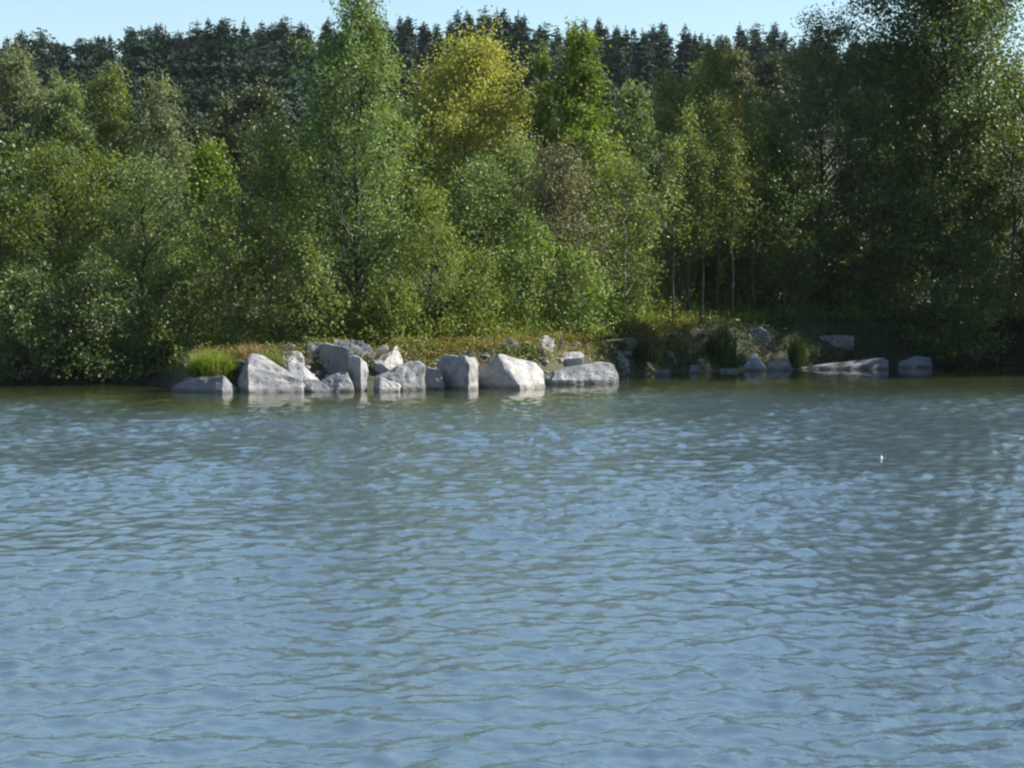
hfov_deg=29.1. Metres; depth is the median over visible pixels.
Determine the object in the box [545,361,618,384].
boulder
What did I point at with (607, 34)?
spruce tree
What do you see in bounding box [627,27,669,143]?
spruce tree
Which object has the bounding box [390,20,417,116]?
spruce tree
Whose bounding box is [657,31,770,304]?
birch tree
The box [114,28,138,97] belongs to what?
pine tree
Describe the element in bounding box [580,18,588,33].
spruce tree
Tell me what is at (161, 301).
alder shrub
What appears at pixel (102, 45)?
spruce tree
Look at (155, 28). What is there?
spruce tree
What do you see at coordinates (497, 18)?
spruce tree
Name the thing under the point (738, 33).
spruce tree
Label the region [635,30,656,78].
spruce tree
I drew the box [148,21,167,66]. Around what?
spruce tree
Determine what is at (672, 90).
birch tree
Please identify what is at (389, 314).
willow shrub
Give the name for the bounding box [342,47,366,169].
spruce tree
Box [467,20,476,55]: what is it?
spruce tree
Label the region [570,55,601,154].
spruce tree
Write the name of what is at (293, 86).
pine tree
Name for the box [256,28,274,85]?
spruce tree
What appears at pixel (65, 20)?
sky
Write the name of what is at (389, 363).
boulder
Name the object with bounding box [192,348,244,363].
dry grass tuft
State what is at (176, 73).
spruce tree
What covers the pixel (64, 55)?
spruce tree
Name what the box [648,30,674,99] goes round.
spruce tree
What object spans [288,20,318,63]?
pine tree
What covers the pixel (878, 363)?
boulder
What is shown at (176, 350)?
undergrowth
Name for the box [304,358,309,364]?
boulder
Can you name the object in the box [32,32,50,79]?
pine tree
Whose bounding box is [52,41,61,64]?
spruce tree
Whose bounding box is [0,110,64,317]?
alder tree
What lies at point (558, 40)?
spruce tree
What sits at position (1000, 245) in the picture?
hazel shrub
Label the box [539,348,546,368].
boulder
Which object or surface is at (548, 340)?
boulder
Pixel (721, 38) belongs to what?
spruce tree
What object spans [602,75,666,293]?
willow tree
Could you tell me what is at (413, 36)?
spruce tree
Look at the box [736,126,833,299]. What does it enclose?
alder tree
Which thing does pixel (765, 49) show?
spruce tree
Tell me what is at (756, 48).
spruce tree
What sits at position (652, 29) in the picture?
spruce tree
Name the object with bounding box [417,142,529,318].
willow shrub
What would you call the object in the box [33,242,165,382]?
willow shrub
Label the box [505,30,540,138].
spruce tree
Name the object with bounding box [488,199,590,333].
willow shrub
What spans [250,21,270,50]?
spruce tree
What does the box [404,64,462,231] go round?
spruce tree
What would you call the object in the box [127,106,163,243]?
spruce tree
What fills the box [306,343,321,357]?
boulder
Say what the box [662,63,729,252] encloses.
beech tree
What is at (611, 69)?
spruce tree
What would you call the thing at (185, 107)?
pine tree
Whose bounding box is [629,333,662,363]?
reed tuft
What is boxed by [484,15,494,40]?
spruce tree
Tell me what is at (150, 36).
pine tree
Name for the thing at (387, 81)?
spruce tree
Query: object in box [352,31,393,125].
spruce tree
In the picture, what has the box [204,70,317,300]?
oak tree
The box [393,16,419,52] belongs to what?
pine tree
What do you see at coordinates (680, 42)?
pine tree
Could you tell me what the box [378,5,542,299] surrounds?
yellow tree
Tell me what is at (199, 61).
spruce tree
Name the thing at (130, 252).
willow tree
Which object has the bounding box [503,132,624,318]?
brown shrub
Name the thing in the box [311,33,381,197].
spruce tree
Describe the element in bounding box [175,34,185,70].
spruce tree
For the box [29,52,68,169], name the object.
pine tree
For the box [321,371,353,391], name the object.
boulder
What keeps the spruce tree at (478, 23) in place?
on the ground
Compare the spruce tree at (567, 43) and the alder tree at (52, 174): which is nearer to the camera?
the alder tree at (52, 174)
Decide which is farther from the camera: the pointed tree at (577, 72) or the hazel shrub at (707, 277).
the pointed tree at (577, 72)
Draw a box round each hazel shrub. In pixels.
[636,230,702,313]
[674,240,745,312]
[708,247,787,315]
[767,227,850,307]
[811,214,900,309]
[832,228,947,310]
[948,208,1023,309]
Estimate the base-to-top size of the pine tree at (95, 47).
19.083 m
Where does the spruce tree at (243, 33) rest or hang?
on the ground
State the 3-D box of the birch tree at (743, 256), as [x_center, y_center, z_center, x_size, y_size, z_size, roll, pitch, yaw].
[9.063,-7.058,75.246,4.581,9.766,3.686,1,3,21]
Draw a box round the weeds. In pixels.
[185,311,703,371]
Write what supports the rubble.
on the ground
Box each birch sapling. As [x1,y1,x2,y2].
[648,133,700,320]
[660,89,721,313]
[681,137,728,323]
[693,85,752,315]
[707,116,763,323]
[729,106,779,322]
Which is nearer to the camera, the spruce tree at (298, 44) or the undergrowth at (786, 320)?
the undergrowth at (786, 320)
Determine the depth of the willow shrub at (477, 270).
62.22 m
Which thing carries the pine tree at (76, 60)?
on the ground
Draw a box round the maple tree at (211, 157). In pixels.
[171,130,245,317]
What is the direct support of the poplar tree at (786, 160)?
on the ground
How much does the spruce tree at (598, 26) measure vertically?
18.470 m
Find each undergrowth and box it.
[0,319,205,374]
[187,291,707,353]
[286,261,669,340]
[568,308,1023,372]
[660,298,1023,326]
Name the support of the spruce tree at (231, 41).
on the ground
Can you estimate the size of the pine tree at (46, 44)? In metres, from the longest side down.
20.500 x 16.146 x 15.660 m
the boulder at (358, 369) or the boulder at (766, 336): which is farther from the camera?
the boulder at (766, 336)
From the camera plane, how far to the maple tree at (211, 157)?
78.26 m
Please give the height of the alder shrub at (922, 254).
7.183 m
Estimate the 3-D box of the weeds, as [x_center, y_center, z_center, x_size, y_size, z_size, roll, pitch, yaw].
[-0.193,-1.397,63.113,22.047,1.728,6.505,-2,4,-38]
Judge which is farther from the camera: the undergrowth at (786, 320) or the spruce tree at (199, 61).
the spruce tree at (199, 61)
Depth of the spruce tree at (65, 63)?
287.69 m
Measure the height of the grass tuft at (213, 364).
0.947 m
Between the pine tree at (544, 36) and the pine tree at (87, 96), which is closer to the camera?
the pine tree at (87, 96)
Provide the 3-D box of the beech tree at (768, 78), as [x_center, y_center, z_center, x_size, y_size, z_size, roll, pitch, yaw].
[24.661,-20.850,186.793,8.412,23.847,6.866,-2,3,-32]
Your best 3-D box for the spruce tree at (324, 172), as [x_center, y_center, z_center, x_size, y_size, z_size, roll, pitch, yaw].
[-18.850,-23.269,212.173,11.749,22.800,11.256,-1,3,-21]
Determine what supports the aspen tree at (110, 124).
on the ground
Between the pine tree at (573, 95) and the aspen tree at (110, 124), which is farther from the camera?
the pine tree at (573, 95)
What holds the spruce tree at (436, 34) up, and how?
on the ground
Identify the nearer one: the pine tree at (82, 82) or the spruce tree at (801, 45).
the pine tree at (82, 82)
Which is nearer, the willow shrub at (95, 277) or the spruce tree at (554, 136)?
the willow shrub at (95, 277)
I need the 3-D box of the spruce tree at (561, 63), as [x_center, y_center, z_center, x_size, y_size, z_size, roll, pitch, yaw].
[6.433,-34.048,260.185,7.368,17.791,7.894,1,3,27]
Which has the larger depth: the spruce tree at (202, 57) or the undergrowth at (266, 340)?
the spruce tree at (202, 57)
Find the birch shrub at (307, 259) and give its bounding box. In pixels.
[253,227,352,346]
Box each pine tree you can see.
[0,47,11,128]
[6,41,34,63]
[10,30,32,60]
[21,28,62,49]
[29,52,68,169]
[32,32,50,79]
[36,40,60,87]
[53,86,109,245]
[61,69,101,136]
[67,36,85,71]
[69,43,88,79]
[76,36,113,74]
[85,38,124,134]
[109,29,156,98]
[112,25,165,107]
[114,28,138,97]
[145,26,156,55]
[153,75,197,242]
[158,36,179,69]
[171,30,187,52]
[186,74,224,141]
[187,21,203,60]
[211,17,238,35]
[212,18,230,63]
[222,42,277,140]
[225,28,280,97]
[228,53,332,258]
[257,30,278,57]
[263,36,329,169]
[265,23,278,38]
[270,15,295,51]
[271,27,318,95]
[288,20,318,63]
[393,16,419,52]
[398,47,433,165]
[475,6,493,30]
[507,41,561,173]
[521,16,532,44]
[529,21,563,87]
[553,51,637,166]
[651,21,681,83]
[673,33,683,76]
[743,23,767,63]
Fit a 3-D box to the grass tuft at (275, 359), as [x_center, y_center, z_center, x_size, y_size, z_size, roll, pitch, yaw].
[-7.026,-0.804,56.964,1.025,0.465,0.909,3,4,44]
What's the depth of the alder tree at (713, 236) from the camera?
83.35 m
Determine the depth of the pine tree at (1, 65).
258.57 m
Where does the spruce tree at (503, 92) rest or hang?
on the ground
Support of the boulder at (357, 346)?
on the ground
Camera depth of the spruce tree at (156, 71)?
256.96 m
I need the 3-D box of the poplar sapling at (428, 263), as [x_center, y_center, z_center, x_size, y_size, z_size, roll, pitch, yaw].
[-2.445,-3.711,61.539,3.431,5.699,3.185,2,4,38]
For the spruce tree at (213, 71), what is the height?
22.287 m
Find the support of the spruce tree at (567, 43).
on the ground
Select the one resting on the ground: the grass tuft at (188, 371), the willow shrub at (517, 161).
the willow shrub at (517, 161)
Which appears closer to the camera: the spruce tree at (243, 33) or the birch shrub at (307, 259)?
the birch shrub at (307, 259)
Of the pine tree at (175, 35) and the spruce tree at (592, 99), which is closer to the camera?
the spruce tree at (592, 99)
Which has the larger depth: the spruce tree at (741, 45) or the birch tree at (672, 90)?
the spruce tree at (741, 45)
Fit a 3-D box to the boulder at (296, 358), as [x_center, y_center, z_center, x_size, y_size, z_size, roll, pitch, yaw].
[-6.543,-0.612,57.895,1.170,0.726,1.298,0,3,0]
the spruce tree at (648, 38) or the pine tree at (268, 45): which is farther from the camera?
the spruce tree at (648, 38)
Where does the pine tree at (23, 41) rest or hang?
on the ground
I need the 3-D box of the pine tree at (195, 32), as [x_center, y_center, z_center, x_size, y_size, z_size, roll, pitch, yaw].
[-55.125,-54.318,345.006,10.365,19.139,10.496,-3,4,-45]
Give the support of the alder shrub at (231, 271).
on the ground
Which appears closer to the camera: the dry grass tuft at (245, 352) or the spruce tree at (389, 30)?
the dry grass tuft at (245, 352)
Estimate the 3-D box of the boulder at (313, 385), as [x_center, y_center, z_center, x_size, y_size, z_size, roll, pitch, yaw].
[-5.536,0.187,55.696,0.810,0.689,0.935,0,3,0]
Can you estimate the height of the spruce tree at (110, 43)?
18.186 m
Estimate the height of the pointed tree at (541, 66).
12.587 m
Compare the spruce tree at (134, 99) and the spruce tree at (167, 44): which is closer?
the spruce tree at (134, 99)
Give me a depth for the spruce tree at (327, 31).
318.99 m
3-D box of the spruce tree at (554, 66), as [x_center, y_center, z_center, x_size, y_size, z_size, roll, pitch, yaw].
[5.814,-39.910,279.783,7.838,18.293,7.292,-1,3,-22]
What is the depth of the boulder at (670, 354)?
68.50 m
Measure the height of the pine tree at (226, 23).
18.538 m
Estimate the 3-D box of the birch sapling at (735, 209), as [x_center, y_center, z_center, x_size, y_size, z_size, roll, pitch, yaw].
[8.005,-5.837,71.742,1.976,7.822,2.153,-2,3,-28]
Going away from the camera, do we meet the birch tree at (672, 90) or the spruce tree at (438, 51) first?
the birch tree at (672, 90)
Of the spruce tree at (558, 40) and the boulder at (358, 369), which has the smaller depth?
the boulder at (358, 369)
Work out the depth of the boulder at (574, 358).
62.06 m
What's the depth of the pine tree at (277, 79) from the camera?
210.27 m
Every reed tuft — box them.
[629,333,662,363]
[704,322,739,364]
[782,328,807,366]
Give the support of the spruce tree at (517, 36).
on the ground
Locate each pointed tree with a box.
[509,38,566,312]
[530,13,626,299]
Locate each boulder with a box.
[171,375,236,392]
[233,358,244,387]
[237,353,304,392]
[273,351,304,368]
[283,344,295,351]
[285,363,318,380]
[303,379,328,391]
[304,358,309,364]
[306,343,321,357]
[319,342,348,374]
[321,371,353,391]
[333,339,375,365]
[348,355,367,390]
[371,346,402,373]
[373,361,425,390]
[375,345,388,358]
[375,377,400,391]
[425,366,443,389]
[437,355,478,389]
[478,354,544,388]
[494,338,518,349]
[539,335,553,358]
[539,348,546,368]
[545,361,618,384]
[562,351,583,366]
[614,349,628,372]
[621,338,636,354]
[655,369,669,375]
[665,351,676,364]
[689,365,698,372]
[720,368,739,371]
[743,353,765,370]
[746,327,769,347]
[767,358,792,369]
[799,357,888,369]
[820,335,853,351]
[897,356,931,367]
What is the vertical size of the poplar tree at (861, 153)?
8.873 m
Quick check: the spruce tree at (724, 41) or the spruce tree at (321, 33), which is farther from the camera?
the spruce tree at (321, 33)
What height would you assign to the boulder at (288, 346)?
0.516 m
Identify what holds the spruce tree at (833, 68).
on the ground
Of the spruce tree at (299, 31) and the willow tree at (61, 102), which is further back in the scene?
the spruce tree at (299, 31)
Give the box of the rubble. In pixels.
[185,339,631,377]
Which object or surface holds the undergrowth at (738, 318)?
on the ground
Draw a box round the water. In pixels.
[0,363,1023,767]
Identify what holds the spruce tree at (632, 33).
on the ground
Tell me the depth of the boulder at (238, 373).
56.28 m
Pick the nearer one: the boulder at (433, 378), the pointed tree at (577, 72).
the boulder at (433, 378)
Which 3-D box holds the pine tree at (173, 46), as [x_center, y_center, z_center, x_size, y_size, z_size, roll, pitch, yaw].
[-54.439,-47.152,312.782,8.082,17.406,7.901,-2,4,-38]
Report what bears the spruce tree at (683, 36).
on the ground
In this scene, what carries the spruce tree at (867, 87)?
on the ground
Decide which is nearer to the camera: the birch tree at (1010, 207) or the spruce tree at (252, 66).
the birch tree at (1010, 207)
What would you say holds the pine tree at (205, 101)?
on the ground
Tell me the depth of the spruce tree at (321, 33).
343.55 m
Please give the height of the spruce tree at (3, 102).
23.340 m
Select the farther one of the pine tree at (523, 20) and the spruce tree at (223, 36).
the pine tree at (523, 20)
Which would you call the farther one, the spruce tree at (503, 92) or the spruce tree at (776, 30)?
the spruce tree at (776, 30)
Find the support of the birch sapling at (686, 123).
on the ground
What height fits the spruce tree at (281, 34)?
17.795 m
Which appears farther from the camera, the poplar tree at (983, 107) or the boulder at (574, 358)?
the poplar tree at (983, 107)
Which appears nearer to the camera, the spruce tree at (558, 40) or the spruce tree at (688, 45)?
the spruce tree at (688, 45)
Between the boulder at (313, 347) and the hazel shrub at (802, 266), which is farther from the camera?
the hazel shrub at (802, 266)
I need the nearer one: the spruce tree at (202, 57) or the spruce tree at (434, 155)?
the spruce tree at (434, 155)
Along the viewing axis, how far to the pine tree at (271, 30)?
346.48 m
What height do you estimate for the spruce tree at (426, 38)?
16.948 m
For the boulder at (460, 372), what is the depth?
56.69 m
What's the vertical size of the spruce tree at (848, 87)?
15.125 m
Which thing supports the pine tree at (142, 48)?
on the ground
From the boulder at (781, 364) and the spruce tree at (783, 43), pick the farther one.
the spruce tree at (783, 43)
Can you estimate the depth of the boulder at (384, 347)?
58.59 m
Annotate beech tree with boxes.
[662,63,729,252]
[699,39,769,251]
[751,37,815,243]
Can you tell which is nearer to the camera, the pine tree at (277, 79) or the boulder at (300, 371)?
the boulder at (300, 371)
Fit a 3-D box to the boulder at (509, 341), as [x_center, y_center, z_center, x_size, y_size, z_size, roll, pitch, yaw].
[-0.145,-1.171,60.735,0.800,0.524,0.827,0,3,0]
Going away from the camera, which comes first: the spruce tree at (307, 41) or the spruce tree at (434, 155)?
the spruce tree at (434, 155)
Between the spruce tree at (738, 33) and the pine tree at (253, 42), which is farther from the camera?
the spruce tree at (738, 33)
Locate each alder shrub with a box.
[121,267,204,337]
[149,238,222,343]
[194,250,268,339]
[866,184,1019,364]
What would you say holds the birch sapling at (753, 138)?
on the ground
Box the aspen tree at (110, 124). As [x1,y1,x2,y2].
[66,53,162,264]
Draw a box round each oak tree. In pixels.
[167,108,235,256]
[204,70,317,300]
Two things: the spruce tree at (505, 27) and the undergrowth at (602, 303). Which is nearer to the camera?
the undergrowth at (602, 303)
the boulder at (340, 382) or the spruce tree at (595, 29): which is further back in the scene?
the spruce tree at (595, 29)
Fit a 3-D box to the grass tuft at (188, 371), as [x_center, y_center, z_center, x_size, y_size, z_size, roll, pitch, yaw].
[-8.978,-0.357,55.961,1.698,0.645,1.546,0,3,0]
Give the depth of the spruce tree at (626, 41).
298.25 m
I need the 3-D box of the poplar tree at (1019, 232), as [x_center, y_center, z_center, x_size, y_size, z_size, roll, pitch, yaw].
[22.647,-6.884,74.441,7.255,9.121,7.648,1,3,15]
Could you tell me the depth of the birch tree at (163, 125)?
109.94 m
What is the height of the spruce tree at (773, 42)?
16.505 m
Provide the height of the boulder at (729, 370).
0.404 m
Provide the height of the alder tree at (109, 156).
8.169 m
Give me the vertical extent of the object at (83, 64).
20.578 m
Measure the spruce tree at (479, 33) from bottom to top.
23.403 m
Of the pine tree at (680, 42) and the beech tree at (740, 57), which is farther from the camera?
the pine tree at (680, 42)
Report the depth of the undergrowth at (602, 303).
63.80 m
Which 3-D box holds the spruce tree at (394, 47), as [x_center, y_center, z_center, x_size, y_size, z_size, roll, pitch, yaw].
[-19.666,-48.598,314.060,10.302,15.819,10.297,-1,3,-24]
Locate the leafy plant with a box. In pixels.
[518,343,540,361]
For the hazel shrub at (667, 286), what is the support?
on the ground
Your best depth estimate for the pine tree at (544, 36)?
305.98 m
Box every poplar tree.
[727,100,845,318]
[745,3,901,313]
[810,90,941,314]
[812,0,1023,314]
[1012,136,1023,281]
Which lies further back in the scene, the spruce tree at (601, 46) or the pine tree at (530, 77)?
the spruce tree at (601, 46)
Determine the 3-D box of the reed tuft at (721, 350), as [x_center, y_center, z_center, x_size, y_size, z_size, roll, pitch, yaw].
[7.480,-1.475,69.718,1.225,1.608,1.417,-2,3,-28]
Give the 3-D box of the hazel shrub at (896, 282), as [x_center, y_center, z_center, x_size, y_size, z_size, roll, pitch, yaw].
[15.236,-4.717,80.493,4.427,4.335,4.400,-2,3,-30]
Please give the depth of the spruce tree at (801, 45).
340.69 m
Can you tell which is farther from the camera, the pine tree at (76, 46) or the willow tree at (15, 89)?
the pine tree at (76, 46)
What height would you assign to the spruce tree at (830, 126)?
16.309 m
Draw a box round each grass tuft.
[176,347,247,378]
[178,363,201,377]
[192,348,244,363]
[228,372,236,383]
[229,340,266,361]
[254,350,283,363]
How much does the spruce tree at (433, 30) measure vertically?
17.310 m
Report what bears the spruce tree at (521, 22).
on the ground
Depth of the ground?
71.52 m
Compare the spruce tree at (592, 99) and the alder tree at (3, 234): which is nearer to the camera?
the alder tree at (3, 234)
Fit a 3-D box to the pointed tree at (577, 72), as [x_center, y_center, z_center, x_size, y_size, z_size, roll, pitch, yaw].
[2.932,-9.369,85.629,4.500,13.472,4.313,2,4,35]
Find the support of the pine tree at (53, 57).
on the ground
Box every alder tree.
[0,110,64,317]
[0,120,149,335]
[0,160,45,333]
[42,143,169,315]
[240,133,361,321]
[326,103,447,307]
[459,130,546,299]
[563,127,656,295]
[656,148,779,310]
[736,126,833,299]
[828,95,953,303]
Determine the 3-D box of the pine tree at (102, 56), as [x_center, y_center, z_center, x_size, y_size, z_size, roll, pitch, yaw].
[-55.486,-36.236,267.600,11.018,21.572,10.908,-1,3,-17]
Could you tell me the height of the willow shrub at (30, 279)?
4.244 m
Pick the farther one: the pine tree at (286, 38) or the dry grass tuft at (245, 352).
the pine tree at (286, 38)
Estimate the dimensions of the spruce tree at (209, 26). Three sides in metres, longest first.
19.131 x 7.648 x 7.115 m
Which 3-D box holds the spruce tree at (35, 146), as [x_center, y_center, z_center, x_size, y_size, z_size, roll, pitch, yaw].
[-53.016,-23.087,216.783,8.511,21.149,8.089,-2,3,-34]
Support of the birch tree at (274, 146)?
on the ground
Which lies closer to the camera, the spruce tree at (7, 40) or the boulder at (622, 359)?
the boulder at (622, 359)
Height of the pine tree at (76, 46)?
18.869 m
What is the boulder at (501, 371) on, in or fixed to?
on the ground
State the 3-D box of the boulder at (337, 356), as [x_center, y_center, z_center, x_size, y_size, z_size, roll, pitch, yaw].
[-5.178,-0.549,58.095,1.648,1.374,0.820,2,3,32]
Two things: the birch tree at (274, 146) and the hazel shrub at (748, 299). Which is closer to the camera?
the birch tree at (274, 146)
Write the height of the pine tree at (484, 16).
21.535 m
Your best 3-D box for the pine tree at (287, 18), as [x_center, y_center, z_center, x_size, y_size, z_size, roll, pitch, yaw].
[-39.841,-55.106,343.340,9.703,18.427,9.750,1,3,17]
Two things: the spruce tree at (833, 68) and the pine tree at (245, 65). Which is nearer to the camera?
the pine tree at (245, 65)
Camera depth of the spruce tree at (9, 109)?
239.30 m
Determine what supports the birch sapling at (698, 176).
on the ground
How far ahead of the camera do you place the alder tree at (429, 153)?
83.48 m
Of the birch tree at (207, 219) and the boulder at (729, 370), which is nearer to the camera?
the birch tree at (207, 219)
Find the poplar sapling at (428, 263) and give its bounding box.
[389,174,493,341]
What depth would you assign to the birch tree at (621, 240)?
69.47 m
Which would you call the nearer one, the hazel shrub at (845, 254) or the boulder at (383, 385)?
the boulder at (383, 385)
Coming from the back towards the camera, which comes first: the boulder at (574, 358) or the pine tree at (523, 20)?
the pine tree at (523, 20)
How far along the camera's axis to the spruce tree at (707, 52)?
313.70 m
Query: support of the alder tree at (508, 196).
on the ground
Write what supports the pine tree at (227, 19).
on the ground
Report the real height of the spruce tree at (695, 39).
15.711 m
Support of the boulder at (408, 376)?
on the ground
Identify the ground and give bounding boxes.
[0,116,1023,387]
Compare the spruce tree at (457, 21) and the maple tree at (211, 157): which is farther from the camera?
the spruce tree at (457, 21)
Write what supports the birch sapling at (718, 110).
on the ground
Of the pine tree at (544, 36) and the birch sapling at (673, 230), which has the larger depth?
the pine tree at (544, 36)
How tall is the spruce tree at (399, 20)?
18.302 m
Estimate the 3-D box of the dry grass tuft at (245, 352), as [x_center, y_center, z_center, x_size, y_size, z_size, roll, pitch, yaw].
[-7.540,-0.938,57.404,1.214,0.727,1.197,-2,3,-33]
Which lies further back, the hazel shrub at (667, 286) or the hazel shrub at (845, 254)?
the hazel shrub at (845, 254)
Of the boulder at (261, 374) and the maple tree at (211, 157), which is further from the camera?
the maple tree at (211, 157)
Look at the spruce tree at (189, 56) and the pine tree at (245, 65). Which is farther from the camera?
the spruce tree at (189, 56)
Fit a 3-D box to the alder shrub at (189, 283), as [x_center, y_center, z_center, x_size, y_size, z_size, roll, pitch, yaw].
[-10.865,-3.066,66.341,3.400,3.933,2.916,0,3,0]
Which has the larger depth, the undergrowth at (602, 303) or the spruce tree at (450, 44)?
the spruce tree at (450, 44)
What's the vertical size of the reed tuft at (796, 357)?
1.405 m
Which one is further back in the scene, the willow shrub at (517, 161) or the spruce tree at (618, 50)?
the spruce tree at (618, 50)
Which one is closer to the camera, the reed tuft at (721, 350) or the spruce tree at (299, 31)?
the reed tuft at (721, 350)
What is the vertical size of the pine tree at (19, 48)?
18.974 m
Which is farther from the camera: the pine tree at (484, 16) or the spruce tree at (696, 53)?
the pine tree at (484, 16)
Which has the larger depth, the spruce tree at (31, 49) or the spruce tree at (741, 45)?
the spruce tree at (741, 45)
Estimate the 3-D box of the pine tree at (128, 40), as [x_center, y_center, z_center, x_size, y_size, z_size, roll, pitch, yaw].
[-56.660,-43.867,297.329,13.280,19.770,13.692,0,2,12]
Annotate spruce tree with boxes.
[0,65,10,118]
[1,65,24,138]
[2,36,11,61]
[13,83,42,253]
[20,39,41,83]
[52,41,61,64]
[55,43,73,88]
[56,42,73,91]
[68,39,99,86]
[96,37,109,71]
[107,33,116,62]
[108,49,142,139]
[116,79,143,189]
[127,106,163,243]
[137,64,168,145]
[146,26,190,122]
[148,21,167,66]
[151,24,159,47]
[164,51,192,127]
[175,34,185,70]
[178,25,198,98]
[187,39,220,117]
[192,28,206,64]
[193,25,235,138]
[199,16,213,63]
[215,18,229,86]
[221,27,243,94]
[228,63,259,186]
[238,16,249,58]
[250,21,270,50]
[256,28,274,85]
[271,18,287,56]
[285,32,302,78]
[296,24,318,62]
[300,26,320,143]
[303,71,381,259]
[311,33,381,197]
[316,17,335,93]
[316,22,327,61]
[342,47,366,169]
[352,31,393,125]
[375,26,400,115]
[382,21,395,48]
[382,31,400,98]
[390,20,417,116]
[394,16,402,36]
[394,16,421,97]
[404,24,448,139]
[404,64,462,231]
[411,36,465,192]
[413,21,433,57]
[418,23,433,73]
[431,22,442,41]
[439,70,539,239]
[442,19,457,49]
[445,30,458,80]
[451,10,462,48]
[453,24,488,133]
[455,10,474,54]
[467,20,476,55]
[474,17,486,40]
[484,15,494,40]
[490,7,514,104]
[490,8,500,35]
[498,20,529,107]
[505,10,530,86]
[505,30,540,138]
[529,96,579,213]
[542,40,559,98]
[551,25,564,71]
[551,60,570,156]
[557,20,577,66]
[565,43,639,218]
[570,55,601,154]
[579,24,600,86]
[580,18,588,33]
[592,26,608,83]
[595,18,605,44]
[602,27,642,151]
[603,63,650,201]
[604,26,609,48]
[617,25,637,83]
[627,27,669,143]
[627,28,638,71]
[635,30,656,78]
[639,31,652,92]
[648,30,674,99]
[649,24,657,48]
[652,28,679,117]
[672,24,691,83]
[674,32,717,129]
[676,32,695,97]
[692,31,700,62]
[704,35,721,99]
[713,35,733,67]
[716,36,728,102]
[724,34,755,129]
[732,21,751,63]
[742,35,782,136]
[750,35,761,76]
[765,21,787,52]
[767,28,790,104]
[777,30,793,66]
[785,47,803,107]
[786,44,846,135]
[794,38,805,50]
[800,40,842,107]
[826,46,840,105]
[830,40,866,125]
[859,41,885,121]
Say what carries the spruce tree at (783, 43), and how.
on the ground
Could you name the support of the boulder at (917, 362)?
on the ground
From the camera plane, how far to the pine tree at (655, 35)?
336.20 m
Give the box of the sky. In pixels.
[0,0,1023,117]
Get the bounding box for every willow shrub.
[0,251,108,382]
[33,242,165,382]
[126,255,219,356]
[350,270,434,345]
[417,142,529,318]
[424,236,526,340]
[468,126,585,311]
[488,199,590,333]
[539,235,630,337]
[919,218,1019,364]
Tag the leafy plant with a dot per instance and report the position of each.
(527, 350)
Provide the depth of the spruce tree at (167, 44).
277.29 m
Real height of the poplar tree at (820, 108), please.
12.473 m
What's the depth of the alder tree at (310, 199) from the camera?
85.52 m
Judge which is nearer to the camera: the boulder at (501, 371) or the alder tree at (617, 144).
the boulder at (501, 371)
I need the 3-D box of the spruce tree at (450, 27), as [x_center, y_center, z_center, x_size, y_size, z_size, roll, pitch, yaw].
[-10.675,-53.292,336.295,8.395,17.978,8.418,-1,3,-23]
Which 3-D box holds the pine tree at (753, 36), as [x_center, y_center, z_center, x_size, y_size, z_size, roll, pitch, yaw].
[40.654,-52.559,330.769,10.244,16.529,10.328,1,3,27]
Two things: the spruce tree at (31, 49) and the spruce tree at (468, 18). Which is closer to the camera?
the spruce tree at (31, 49)
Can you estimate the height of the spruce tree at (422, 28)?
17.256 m
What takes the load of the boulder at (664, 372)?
on the ground
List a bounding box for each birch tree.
[121,63,198,276]
[168,175,275,346]
[208,99,328,340]
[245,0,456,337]
[561,150,681,320]
[624,57,729,306]
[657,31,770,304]
[696,70,805,311]
[946,43,1023,318]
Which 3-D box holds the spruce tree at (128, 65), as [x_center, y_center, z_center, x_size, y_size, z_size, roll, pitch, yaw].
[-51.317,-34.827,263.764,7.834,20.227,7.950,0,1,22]
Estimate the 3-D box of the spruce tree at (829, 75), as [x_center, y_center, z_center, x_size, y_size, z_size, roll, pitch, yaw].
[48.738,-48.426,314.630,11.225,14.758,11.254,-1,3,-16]
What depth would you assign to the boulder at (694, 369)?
67.41 m
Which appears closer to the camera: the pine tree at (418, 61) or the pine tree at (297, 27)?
the pine tree at (418, 61)
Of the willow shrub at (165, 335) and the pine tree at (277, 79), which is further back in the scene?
the pine tree at (277, 79)
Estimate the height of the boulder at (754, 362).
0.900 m
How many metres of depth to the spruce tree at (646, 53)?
315.70 m
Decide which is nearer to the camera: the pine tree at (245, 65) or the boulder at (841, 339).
the boulder at (841, 339)
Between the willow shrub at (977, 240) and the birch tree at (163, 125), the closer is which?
the willow shrub at (977, 240)
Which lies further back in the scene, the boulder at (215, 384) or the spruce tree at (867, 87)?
the spruce tree at (867, 87)
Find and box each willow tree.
[0,36,63,305]
[14,68,105,306]
[76,134,214,336]
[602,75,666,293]
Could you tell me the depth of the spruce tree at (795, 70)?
313.92 m
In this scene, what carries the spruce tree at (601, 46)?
on the ground
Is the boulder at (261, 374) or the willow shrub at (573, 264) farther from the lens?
the willow shrub at (573, 264)
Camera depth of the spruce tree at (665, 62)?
296.88 m

